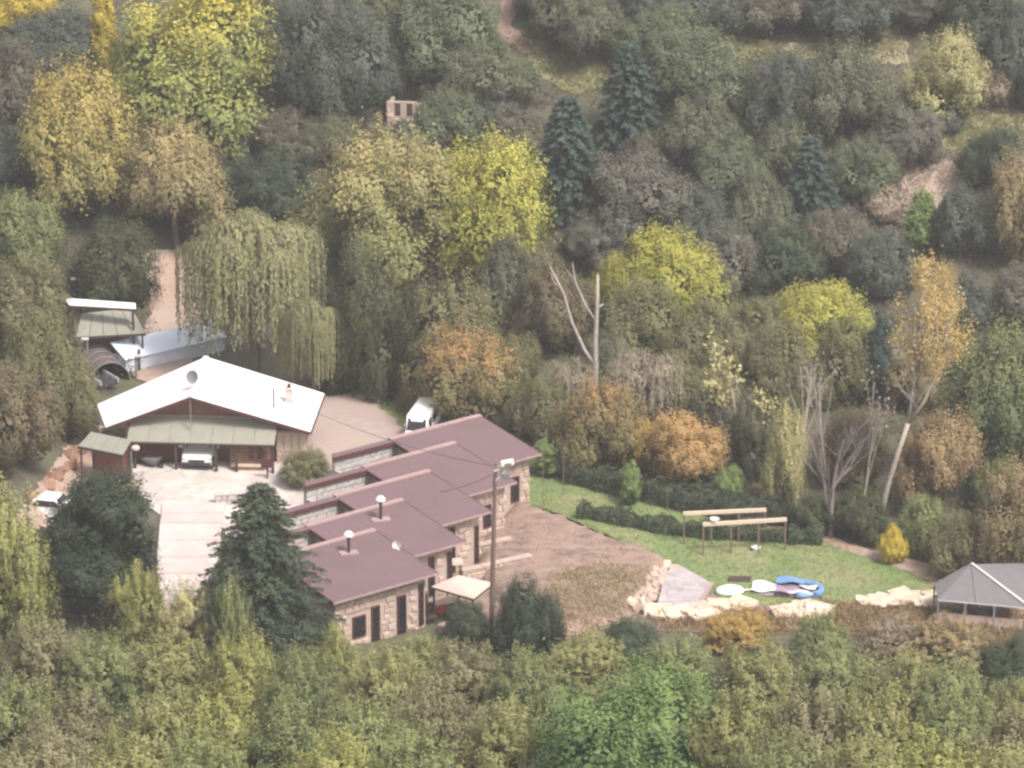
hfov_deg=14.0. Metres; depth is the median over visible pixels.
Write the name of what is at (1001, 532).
broadleaf tree
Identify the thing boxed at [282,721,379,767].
scrub tree
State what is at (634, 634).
oak tree
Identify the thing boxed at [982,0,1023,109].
oak tree
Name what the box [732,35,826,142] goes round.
oak tree
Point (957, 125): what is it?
shrub
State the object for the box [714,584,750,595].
builders bag
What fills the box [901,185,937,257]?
slender tree
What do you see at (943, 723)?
scrub tree
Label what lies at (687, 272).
broadleaf tree
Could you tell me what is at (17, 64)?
oak tree
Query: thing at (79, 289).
lamp post
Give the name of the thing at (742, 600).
stone heap
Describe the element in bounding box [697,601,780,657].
scrub tree
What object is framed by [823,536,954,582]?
dirt path
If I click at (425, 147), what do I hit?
shrub
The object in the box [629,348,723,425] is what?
oak tree
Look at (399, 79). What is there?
oak tree
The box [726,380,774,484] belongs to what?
oak tree
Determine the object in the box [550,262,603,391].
dead tree
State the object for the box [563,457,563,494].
garden stake
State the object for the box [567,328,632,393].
oak tree
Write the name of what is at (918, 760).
scrub tree
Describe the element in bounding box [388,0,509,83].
oak tree
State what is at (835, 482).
bare tree
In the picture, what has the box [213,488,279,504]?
planter wall
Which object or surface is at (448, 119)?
oak tree
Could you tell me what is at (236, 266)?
willow tree
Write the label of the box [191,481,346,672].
fir tree
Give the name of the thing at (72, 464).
boulder
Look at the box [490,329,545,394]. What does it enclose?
oak tree
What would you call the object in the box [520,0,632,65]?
oak tree
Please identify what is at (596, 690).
undergrowth
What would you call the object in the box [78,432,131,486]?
shed
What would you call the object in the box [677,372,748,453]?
oak tree
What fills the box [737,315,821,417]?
oak tree
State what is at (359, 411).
gravel yard
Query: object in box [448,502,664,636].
bare soil
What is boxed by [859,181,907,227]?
shrub
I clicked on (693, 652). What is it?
scrub tree
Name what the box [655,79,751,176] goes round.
oak tree
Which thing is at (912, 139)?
oak tree
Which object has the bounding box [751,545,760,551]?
plastic tub
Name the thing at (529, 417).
oak tree
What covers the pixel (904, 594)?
stone heap
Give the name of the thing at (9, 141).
oak tree
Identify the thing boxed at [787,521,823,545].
hedge
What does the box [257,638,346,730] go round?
scrub tree
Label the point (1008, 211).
broadleaf tree
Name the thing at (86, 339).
lamp post
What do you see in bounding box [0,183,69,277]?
broadleaf tree
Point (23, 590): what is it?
scrub tree
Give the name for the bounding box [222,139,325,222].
oak tree
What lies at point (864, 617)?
dry grass
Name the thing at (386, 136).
shrub
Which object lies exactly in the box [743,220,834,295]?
oak tree
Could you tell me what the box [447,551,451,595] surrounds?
door
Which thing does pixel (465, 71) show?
oak tree
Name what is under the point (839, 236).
oak tree
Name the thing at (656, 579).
rubble wall
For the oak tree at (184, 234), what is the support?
on the ground at (18, 474)
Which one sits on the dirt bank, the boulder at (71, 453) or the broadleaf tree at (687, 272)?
the boulder at (71, 453)
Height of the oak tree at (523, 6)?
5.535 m
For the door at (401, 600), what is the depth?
255.49 m
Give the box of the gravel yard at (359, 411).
[188,391,405,477]
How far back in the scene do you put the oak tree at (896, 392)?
291.60 m
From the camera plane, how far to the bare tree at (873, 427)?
267.58 m
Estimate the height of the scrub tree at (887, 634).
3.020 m
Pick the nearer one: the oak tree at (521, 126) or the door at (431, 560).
the door at (431, 560)
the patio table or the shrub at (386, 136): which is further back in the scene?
the shrub at (386, 136)
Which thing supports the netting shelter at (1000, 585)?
on the sandy edge
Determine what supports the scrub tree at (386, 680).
on the ground at (18, 474)
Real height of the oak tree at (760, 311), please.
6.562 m
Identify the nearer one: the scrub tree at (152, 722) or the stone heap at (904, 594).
the scrub tree at (152, 722)
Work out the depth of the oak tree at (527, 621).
250.16 m
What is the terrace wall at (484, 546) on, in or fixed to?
on the ground at (18, 474)
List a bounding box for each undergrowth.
[0,0,1023,356]
[0,289,157,616]
[0,606,1023,765]
[444,301,1022,540]
[875,147,966,238]
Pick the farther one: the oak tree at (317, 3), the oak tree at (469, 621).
the oak tree at (317, 3)
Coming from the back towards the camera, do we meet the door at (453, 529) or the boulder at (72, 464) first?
the boulder at (72, 464)
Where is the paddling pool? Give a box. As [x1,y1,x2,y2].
[751,575,824,598]
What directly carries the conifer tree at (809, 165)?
on the ground at (18, 474)
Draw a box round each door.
[371,605,379,641]
[397,594,406,634]
[418,583,423,625]
[428,556,434,595]
[447,527,455,572]
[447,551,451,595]
[474,525,478,563]
[511,475,519,502]
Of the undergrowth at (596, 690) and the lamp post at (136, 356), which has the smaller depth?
the undergrowth at (596, 690)
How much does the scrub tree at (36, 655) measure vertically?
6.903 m
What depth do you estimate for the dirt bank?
279.99 m
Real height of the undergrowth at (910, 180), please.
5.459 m
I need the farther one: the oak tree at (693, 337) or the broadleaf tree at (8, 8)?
the broadleaf tree at (8, 8)
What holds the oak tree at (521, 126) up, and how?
on the ground at (18, 474)
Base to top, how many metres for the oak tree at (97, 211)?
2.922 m
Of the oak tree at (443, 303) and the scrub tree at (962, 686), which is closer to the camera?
the scrub tree at (962, 686)
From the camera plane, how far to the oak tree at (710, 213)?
312.71 m
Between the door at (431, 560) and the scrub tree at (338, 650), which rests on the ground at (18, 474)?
the scrub tree at (338, 650)
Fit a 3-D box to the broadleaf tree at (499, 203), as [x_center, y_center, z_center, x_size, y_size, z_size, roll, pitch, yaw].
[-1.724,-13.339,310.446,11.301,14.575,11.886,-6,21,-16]
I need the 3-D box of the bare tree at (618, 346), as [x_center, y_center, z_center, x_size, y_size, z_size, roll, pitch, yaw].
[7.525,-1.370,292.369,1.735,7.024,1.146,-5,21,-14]
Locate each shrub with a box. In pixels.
[358,124,402,151]
[390,117,421,145]
[396,132,446,166]
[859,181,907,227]
[926,95,968,134]
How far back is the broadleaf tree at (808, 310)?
301.22 m
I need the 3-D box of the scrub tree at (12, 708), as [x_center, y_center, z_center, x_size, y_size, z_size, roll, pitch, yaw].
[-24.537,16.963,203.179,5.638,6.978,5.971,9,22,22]
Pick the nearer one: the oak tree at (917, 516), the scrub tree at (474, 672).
the scrub tree at (474, 672)
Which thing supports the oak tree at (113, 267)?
on the ground at (18, 474)
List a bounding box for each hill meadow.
[527,39,614,94]
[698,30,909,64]
[940,112,1023,153]
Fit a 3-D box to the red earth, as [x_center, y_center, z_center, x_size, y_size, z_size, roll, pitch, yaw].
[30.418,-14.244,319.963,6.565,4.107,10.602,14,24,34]
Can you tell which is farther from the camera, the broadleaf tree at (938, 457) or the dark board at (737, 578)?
the broadleaf tree at (938, 457)
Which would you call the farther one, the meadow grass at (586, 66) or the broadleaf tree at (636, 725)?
the meadow grass at (586, 66)
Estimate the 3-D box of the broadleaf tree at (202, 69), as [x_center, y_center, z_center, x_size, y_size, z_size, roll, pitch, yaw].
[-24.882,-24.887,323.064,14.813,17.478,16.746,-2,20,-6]
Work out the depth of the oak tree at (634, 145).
321.14 m
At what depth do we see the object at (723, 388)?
279.89 m
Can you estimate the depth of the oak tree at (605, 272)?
306.89 m
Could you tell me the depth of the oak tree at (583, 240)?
311.81 m
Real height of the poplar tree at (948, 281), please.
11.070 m
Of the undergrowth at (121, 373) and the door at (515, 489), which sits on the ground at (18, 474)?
the undergrowth at (121, 373)
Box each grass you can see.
[488,513,655,576]
[514,34,614,97]
[538,553,659,641]
[641,593,1023,652]
[937,107,1023,157]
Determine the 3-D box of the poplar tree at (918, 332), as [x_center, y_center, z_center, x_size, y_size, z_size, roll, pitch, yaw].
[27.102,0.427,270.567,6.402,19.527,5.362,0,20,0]
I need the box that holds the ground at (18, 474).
[0,0,1023,767]
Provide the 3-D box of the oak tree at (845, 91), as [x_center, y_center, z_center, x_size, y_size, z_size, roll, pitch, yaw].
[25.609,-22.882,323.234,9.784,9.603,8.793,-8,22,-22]
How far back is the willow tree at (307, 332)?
292.33 m
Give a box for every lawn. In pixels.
[379,399,454,425]
[529,474,933,605]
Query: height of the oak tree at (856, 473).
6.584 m
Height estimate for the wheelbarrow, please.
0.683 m
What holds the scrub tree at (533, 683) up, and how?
on the ground at (18, 474)
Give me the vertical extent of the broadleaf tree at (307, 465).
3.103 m
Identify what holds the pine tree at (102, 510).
on the ground at (18, 474)
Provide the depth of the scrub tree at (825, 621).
249.74 m
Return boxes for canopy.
[431,575,489,620]
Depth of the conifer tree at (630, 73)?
322.60 m
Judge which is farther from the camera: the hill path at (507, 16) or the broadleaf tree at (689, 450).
the hill path at (507, 16)
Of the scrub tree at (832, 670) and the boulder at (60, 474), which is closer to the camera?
the scrub tree at (832, 670)
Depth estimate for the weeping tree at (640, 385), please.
285.57 m
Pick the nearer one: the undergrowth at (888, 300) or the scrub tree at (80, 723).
the scrub tree at (80, 723)
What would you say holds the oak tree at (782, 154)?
on the ground at (18, 474)
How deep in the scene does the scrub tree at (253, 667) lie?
227.57 m
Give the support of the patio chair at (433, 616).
on the ground at (18, 474)
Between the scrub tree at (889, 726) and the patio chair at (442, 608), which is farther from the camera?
the patio chair at (442, 608)
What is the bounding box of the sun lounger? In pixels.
[452,558,463,575]
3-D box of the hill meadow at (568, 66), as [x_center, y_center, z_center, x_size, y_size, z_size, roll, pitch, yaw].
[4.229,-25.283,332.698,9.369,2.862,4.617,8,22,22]
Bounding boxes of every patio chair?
[425,594,431,612]
[426,607,436,624]
[436,604,446,619]
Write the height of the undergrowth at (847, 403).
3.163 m
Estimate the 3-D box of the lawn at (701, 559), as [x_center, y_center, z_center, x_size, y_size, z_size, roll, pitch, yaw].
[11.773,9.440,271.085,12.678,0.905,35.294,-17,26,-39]
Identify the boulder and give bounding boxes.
[43,478,55,491]
[44,471,56,479]
[55,469,64,480]
[61,463,69,470]
[63,447,78,460]
[64,458,77,469]
[73,443,86,454]
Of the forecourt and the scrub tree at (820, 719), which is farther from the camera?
the forecourt
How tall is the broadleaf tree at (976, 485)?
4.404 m
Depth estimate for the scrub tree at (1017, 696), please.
217.91 m
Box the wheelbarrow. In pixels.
[137,454,162,467]
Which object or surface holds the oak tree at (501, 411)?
on the ground at (18, 474)
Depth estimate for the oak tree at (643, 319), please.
298.42 m
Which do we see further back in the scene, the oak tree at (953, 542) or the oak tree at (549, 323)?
the oak tree at (549, 323)
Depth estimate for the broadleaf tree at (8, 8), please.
334.62 m
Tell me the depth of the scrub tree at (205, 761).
188.85 m
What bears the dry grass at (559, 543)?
on the bare soil
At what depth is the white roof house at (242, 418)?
282.76 m
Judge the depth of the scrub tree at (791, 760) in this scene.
183.75 m
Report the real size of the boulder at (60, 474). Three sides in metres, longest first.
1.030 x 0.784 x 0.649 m
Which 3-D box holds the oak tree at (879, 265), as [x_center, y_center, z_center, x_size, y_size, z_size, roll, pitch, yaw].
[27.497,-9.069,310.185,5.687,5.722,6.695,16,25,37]
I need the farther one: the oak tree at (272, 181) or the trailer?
the oak tree at (272, 181)
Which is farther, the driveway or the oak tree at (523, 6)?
the oak tree at (523, 6)
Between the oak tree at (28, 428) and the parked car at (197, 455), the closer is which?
the oak tree at (28, 428)
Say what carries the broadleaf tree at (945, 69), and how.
on the ground at (18, 474)
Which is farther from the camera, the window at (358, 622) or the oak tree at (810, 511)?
the oak tree at (810, 511)
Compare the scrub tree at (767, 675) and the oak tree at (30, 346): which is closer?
the scrub tree at (767, 675)
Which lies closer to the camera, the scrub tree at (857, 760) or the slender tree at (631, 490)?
the scrub tree at (857, 760)
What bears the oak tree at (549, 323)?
on the ground at (18, 474)
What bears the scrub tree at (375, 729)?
on the ground at (18, 474)
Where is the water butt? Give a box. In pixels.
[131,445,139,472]
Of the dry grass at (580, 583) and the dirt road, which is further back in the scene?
the dirt road
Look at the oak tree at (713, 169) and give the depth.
318.21 m
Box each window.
[352,614,365,638]
[483,504,491,527]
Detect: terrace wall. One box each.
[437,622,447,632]
[459,553,532,579]
[479,536,512,557]
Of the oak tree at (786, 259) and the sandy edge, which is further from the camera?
the oak tree at (786, 259)
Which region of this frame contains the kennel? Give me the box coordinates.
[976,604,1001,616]
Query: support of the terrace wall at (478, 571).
on the ground at (18, 474)
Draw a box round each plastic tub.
[710,516,718,522]
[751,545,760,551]
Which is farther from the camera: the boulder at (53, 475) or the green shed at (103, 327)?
the green shed at (103, 327)
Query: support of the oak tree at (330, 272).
on the ground at (18, 474)
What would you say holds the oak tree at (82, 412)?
on the ground at (18, 474)
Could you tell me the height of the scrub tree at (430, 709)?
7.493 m
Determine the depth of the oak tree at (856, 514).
269.53 m
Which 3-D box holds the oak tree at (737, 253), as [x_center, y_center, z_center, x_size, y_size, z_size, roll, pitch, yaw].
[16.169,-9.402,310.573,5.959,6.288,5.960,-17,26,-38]
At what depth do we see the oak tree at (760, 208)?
314.14 m
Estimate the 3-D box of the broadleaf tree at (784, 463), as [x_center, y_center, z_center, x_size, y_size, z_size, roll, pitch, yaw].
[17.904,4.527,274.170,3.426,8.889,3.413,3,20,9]
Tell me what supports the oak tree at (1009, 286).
on the ground at (18, 474)
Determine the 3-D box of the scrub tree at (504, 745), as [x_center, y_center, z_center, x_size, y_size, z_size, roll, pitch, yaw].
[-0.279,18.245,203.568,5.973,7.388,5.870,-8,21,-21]
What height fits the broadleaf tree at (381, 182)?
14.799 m
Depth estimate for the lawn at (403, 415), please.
292.50 m
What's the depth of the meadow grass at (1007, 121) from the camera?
327.32 m
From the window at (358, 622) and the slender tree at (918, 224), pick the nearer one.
the window at (358, 622)
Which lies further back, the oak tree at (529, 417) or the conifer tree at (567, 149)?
the conifer tree at (567, 149)
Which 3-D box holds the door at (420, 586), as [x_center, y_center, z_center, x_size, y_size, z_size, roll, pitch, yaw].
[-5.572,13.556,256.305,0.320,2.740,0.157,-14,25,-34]
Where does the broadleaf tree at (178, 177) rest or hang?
on the ground at (18, 474)
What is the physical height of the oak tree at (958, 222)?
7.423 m
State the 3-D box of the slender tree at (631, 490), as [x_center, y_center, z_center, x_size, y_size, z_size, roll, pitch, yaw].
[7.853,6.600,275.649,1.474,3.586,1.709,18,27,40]
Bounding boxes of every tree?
[0,0,66,33]
[0,1,117,82]
[0,31,46,129]
[0,120,39,185]
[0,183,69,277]
[0,244,77,364]
[0,305,89,435]
[0,346,68,471]
[0,470,65,648]
[0,609,76,709]
[0,666,64,765]
[0,714,94,767]
[9,34,152,222]
[13,681,133,765]
[33,322,101,441]
[35,461,164,631]
[48,624,149,721]
[63,214,167,312]
[67,188,166,229]
[83,721,172,767]
[88,685,210,766]
[89,0,117,88]
[95,0,286,170]
[98,556,169,654]
[110,98,239,249]
[123,621,219,720]
[146,717,247,767]
[150,575,219,661]
[165,661,269,767]
[173,205,326,373]
[179,208,242,248]
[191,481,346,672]
[192,622,289,723]
[208,567,256,671]
[210,136,258,196]
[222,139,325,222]
[236,681,348,767]
[240,0,300,50]
[241,104,324,162]
[254,0,352,115]
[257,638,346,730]
[273,444,331,490]
[277,296,346,390]
[278,106,475,294]
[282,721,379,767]
[289,0,351,31]
[291,111,361,163]
[295,0,398,128]
[305,615,363,700]
[316,223,414,406]
[319,256,353,300]
[322,640,434,733]
[327,691,422,767]
[332,0,419,41]
[365,718,463,767]
[368,41,408,103]
[375,274,427,396]
[377,630,451,691]
[383,664,491,767]
[385,254,510,417]
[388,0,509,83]
[407,310,526,426]
[409,34,554,113]
[410,85,487,150]
[417,119,561,287]
[417,635,506,723]
[437,594,495,652]
[453,688,554,767]
[467,92,521,138]
[472,101,547,165]
[474,225,543,339]
[480,378,526,432]
[483,639,571,727]
[487,565,567,665]
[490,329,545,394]
[501,374,577,447]
[505,246,599,352]
[507,0,552,26]
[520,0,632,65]
[522,645,726,767]
[531,437,561,477]
[533,625,633,698]
[535,95,605,225]
[543,354,601,408]
[543,373,649,476]
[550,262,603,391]
[558,216,626,274]
[565,142,703,255]
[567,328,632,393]
[586,41,663,154]
[587,246,633,323]
[589,0,665,19]
[598,266,687,370]
[600,614,664,668]
[601,347,684,423]
[604,216,739,322]
[606,1,715,67]
[609,319,628,385]
[613,411,663,474]
[616,124,678,177]
[619,459,642,506]
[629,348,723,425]
[633,623,725,713]
[639,19,756,117]
[648,181,743,261]
[649,404,731,482]
[654,290,754,388]
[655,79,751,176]
[658,0,752,37]
[674,677,787,767]
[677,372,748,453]
[687,126,780,205]
[690,218,764,302]
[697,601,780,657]
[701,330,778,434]
[702,629,814,727]
[712,463,745,499]
[721,719,835,767]
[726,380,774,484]
[727,163,801,247]
[727,290,789,365]
[730,0,812,35]
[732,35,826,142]
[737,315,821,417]
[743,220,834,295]
[752,112,828,182]
[752,674,871,767]
[754,273,875,360]
[758,393,808,505]
[777,334,837,505]
[781,135,845,228]
[781,626,880,729]
[782,604,854,662]
[784,0,903,42]
[785,28,907,143]
[786,491,829,539]
[793,201,884,278]
[796,345,841,492]
[797,408,905,536]
[803,726,909,767]
[804,402,891,496]
[808,309,880,411]
[820,482,896,548]
[823,129,907,206]
[824,675,928,766]
[838,224,924,302]
[847,354,900,501]
[850,101,950,173]
[850,642,950,729]
[852,610,919,664]
[863,305,895,409]
[877,346,951,416]
[877,521,909,563]
[881,245,980,516]
[884,394,987,507]
[885,0,951,27]
[890,721,982,767]
[892,18,996,125]
[892,490,951,559]
[892,610,994,671]
[896,678,999,767]
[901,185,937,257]
[908,654,1000,734]
[921,503,990,579]
[926,172,998,260]
[930,250,962,388]
[932,301,1023,492]
[935,267,997,336]
[939,0,1023,62]
[952,123,1023,189]
[952,698,1023,767]
[963,735,1023,767]
[967,453,1023,512]
[970,446,1023,563]
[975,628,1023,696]
[976,55,1016,106]
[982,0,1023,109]
[982,129,1023,266]
[982,673,1023,742]
[983,257,1023,334]
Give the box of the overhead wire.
[261,386,495,466]
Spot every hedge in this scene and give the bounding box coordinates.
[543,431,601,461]
[561,459,802,528]
[574,498,788,542]
[676,479,760,505]
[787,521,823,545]
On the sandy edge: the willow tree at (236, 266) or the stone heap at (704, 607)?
the stone heap at (704, 607)
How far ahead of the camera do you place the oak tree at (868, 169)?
317.36 m
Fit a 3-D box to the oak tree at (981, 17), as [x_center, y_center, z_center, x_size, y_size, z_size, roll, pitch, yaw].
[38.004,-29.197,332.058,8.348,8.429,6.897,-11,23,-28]
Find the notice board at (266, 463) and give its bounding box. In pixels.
[261,459,272,478]
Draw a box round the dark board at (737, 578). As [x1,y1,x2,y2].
[727,576,750,581]
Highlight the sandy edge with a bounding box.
[641,594,1023,645]
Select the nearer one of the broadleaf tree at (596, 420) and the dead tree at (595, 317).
the broadleaf tree at (596, 420)
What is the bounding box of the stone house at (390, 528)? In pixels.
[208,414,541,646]
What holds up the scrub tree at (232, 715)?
on the ground at (18, 474)
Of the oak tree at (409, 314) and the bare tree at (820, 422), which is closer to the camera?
the bare tree at (820, 422)
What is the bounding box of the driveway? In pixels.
[157,502,225,612]
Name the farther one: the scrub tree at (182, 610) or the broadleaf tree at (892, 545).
the broadleaf tree at (892, 545)
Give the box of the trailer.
[90,369,118,389]
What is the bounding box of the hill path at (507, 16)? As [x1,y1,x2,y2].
[496,0,539,60]
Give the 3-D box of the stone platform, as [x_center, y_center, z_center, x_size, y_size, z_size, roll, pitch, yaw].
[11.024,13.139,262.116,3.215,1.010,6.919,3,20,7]
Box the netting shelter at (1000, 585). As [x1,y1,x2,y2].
[933,562,1023,629]
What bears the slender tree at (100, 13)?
on the ground at (18, 474)
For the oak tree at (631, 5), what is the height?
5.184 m
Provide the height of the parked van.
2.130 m
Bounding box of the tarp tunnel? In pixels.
[77,345,130,380]
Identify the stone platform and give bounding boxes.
[658,566,713,604]
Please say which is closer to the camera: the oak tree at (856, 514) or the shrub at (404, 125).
the oak tree at (856, 514)
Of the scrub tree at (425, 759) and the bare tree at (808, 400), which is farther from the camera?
the bare tree at (808, 400)
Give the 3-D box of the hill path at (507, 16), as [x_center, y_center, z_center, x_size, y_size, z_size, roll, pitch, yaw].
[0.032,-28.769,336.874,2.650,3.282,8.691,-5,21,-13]
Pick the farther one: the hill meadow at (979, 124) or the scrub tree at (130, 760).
the hill meadow at (979, 124)
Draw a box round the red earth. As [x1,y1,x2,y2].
[881,159,967,246]
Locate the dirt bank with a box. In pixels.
[12,425,139,527]
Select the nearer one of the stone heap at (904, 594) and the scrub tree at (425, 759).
the scrub tree at (425, 759)
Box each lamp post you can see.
[71,277,81,310]
[81,338,88,373]
[134,354,141,378]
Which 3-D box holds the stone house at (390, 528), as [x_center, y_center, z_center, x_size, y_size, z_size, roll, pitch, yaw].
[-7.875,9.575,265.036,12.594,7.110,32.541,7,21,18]
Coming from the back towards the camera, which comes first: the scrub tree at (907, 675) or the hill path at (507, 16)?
the hill path at (507, 16)
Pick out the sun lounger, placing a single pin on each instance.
(457, 561)
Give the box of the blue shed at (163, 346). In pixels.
[110,321,226,371]
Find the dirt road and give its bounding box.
[110,249,211,381]
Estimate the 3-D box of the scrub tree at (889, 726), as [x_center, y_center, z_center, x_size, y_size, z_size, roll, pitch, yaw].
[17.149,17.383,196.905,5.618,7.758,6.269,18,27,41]
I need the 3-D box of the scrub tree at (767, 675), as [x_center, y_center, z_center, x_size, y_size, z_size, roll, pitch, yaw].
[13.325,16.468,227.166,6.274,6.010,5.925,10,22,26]
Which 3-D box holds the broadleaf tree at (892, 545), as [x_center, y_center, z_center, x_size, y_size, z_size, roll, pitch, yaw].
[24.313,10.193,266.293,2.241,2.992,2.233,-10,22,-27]
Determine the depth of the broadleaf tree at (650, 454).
280.24 m
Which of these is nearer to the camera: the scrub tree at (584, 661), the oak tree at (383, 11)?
the scrub tree at (584, 661)
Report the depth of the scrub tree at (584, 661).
242.76 m
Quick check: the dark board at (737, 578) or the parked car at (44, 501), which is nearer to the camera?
the dark board at (737, 578)
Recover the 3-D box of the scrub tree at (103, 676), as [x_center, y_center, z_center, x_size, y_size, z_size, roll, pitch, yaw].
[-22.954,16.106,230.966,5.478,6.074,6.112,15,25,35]
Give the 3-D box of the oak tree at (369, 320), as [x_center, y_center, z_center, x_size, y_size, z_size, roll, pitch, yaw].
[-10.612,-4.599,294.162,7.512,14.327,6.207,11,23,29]
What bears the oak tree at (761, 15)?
on the ground at (18, 474)
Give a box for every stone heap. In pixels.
[644,600,723,621]
[706,593,758,610]
[769,599,834,619]
[855,585,936,608]
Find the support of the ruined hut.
on the ground at (18, 474)
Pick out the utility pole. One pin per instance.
(508, 463)
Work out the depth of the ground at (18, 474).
310.09 m
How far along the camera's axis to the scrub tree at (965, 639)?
248.68 m
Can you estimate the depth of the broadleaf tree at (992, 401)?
274.46 m
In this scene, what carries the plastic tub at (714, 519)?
on the pergola frame
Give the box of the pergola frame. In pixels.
[683,508,786,554]
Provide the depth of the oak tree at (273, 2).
334.13 m
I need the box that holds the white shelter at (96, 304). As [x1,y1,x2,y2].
[65,298,135,356]
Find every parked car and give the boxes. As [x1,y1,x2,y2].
[32,491,72,516]
[179,439,218,466]
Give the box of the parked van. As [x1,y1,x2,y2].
[404,397,441,432]
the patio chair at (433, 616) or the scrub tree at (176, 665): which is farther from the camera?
the patio chair at (433, 616)
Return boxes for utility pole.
[489,459,513,645]
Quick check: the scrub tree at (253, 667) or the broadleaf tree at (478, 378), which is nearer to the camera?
the scrub tree at (253, 667)
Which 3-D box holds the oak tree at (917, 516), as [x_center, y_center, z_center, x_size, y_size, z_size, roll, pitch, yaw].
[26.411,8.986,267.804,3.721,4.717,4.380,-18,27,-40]
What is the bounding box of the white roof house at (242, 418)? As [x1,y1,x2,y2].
[97,356,324,472]
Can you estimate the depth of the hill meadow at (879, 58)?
333.52 m
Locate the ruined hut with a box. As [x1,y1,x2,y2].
[387,96,420,129]
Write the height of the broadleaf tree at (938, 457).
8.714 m
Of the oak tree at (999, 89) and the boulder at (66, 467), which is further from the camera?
the oak tree at (999, 89)
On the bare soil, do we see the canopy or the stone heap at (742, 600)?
the canopy
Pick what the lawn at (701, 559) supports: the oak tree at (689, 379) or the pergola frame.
the pergola frame
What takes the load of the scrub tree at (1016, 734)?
on the ground at (18, 474)
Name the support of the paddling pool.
on the lawn at (701, 559)
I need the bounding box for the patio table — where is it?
[430,595,459,616]
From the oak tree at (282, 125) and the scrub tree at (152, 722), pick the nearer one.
the scrub tree at (152, 722)
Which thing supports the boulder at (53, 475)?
on the dirt bank
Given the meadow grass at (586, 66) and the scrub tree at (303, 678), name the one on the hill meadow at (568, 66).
the meadow grass at (586, 66)
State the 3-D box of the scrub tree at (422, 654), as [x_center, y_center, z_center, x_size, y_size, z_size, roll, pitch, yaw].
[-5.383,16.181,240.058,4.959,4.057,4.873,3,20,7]
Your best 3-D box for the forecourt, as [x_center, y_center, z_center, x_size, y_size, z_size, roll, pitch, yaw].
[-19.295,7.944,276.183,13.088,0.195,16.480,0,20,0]
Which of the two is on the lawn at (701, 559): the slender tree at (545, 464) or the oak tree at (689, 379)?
the slender tree at (545, 464)
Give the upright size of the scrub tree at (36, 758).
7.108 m
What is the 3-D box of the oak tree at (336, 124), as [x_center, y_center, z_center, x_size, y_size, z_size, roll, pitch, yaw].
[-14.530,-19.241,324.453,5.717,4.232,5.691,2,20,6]
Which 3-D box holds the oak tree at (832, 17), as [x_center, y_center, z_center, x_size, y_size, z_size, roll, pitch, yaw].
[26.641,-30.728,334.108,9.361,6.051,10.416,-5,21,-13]
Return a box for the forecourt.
[132,461,318,536]
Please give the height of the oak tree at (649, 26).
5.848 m
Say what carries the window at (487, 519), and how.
in the stone house at (390, 528)
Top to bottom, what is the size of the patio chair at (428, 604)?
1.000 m
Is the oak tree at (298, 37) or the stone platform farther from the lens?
the oak tree at (298, 37)
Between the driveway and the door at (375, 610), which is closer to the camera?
the door at (375, 610)
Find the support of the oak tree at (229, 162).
on the ground at (18, 474)
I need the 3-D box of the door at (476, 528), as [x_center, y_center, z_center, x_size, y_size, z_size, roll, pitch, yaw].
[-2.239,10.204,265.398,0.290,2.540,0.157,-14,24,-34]
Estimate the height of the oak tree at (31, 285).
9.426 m
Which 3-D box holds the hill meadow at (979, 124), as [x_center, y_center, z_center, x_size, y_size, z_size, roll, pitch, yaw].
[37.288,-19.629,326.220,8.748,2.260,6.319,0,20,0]
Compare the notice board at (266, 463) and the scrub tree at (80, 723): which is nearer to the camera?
the scrub tree at (80, 723)
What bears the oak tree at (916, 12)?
on the ground at (18, 474)
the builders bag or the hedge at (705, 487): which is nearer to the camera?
the builders bag
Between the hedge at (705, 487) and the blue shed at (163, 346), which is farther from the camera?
the blue shed at (163, 346)
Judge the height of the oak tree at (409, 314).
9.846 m
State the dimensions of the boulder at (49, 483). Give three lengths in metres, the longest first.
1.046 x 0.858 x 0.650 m
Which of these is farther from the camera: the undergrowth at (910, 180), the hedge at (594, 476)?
the undergrowth at (910, 180)
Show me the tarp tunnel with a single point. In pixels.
(100, 355)
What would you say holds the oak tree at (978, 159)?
on the ground at (18, 474)
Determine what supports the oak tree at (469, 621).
on the ground at (18, 474)
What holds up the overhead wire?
attached to the utility pole
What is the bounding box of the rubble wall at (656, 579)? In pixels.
[627,560,679,612]
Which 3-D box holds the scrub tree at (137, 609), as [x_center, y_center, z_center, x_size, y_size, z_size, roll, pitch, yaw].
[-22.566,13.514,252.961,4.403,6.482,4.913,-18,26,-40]
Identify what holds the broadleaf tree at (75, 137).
on the ground at (18, 474)
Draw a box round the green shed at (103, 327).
[76,310,145,363]
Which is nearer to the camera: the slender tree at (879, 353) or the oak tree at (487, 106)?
the slender tree at (879, 353)

